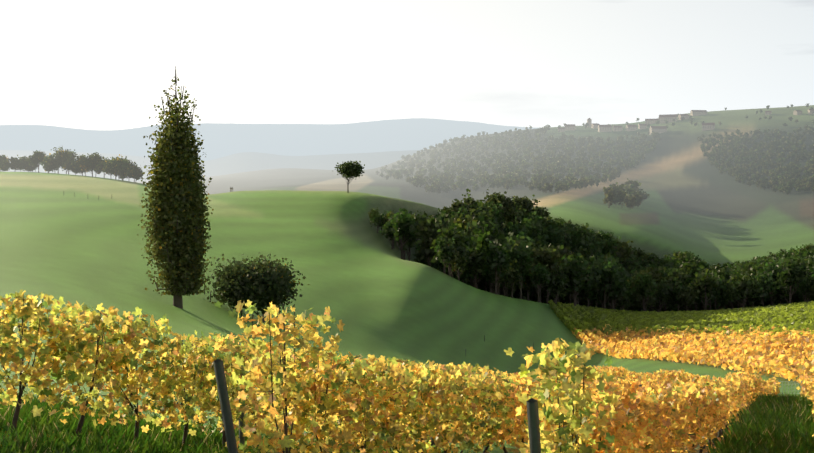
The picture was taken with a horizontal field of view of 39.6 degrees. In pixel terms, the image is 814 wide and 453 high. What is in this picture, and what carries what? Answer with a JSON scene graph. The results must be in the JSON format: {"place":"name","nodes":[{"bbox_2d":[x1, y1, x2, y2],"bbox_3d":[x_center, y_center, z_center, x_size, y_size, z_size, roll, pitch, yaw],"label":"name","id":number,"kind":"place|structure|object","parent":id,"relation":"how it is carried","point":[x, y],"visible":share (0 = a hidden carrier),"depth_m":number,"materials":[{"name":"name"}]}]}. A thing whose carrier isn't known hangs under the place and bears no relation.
{"place":"outdoors","nodes":[
{"label":"outdoors","id":0,"kind":"place"},
{"bbox_2d":[0,105,813,452],"bbox_3d":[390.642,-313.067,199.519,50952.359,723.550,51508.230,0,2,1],"label":"hills","id":1,"kind":"structure","parent":0,"point":[74,237],"depth_m":307.48,"materials":[{"name":"green plant"}]},
{"bbox_2d":[0,147,142,181],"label":"row of trees","id":2,"kind":"object","parent":1,"relation":"on","point":[120,168],"visible":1,"depth_m":425.60,"materials":[{"name":"green plant"}]},
{"bbox_2d":[137,66,213,308],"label":"poplar tree","id":3,"kind":"object","parent":1,"relation":"on","point":[178,208],"visible":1,"depth_m":116.00,"materials":[{"name":"green plant"}]},
{"bbox_2d":[199,252,308,322],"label":"bush","id":4,"kind":"object","parent":1,"relation":"on","point":[262,284],"visible":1,"depth_m":133.61,"materials":[{"name":"green plant"}]},
{"bbox_2d":[334,161,364,192],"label":"lone tree","id":5,"kind":"object","parent":1,"relation":"on","point":[349,170],"visible":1,"depth_m":341.73,"materials":[{"name":"green plant"}]},
{"bbox_2d":[204,286,533,355],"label":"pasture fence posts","id":6,"kind":"object","parent":1,"relation":"on","point":[265,322],"visible":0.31,"depth_m":141.84,"materials":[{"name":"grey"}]},
{"bbox_2d":[0,322,751,452],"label":"vineyard posts","id":7,"kind":"object","parent":1,"relation":"on","point":[533,425],"depth_m":9.19,"materials":[{"name":"wood"}]},
{"bbox_2d":[0,406,813,452],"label":"fallen vine leaves","id":8,"kind":"object","parent":1,"relation":"on","point":[516,450],"depth_m":22.69,"materials":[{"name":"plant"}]},
{"bbox_2d":[0,389,813,452],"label":"grass","id":9,"kind":"structure","parent":1,"relation":"on","point":[770,423],"depth_m":14.18,"materials":[{"name":"green plant"}]},
{"bbox_2d":[0,290,813,452],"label":"vineyard vines","id":10,"kind":"object","parent":1,"relation":"on","point":[670,411],"depth_m":11.69,"materials":[{"name":"yellow plant"}]},
{"bbox_2d":[630,371,812,406],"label":"grapevines","id":11,"kind":"object","parent":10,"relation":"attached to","point":[772,385],"visible":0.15,"depth_m":64.22,"materials":[{"name":"yellow plant"}]},
{"bbox_2d":[368,188,813,311],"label":"wood trees","id":12,"kind":"object","parent":1,"relation":"on","point":[536,253],"visible":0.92,"depth_m":363.82,"materials":[{"name":"green plant"}]},
{"bbox_2d":[375,104,813,208],"bbox_3d":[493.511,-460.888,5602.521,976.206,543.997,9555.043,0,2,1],"label":"forest trees","id":13,"kind":"object","parent":1,"relation":"on","point":[631,195],"visible":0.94,"depth_m":1466.16,"materials":[{"name":"green plant"}]},
{"bbox_2d":[548,299,813,382],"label":"vineyard","id":14,"kind":"object","parent":1,"relation":"on","point":[770,339],"visible":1,"depth_m":211.71,"materials":[{"name":"yellow plant"}]},
{"bbox_2d":[558,109,813,134],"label":"village houses","id":15,"kind":"structure","parent":1,"relation":"on","point":[654,129],"depth_m":1877.93,"materials":[{"name":"grey"}]},
{"bbox_2d":[710,378,801,393],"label":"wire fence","id":16,"kind":"object","parent":1,"relation":"on","point":[785,387],"visible":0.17,"depth_m":93.08,"materials":[{"name":"grey"}]},
{"bbox_2d":[0,0,813,129],"label":"sky","id":17,"kind":"structure","parent":0,"point":[77,64],"materials":[{"name":"white"}]}
]}

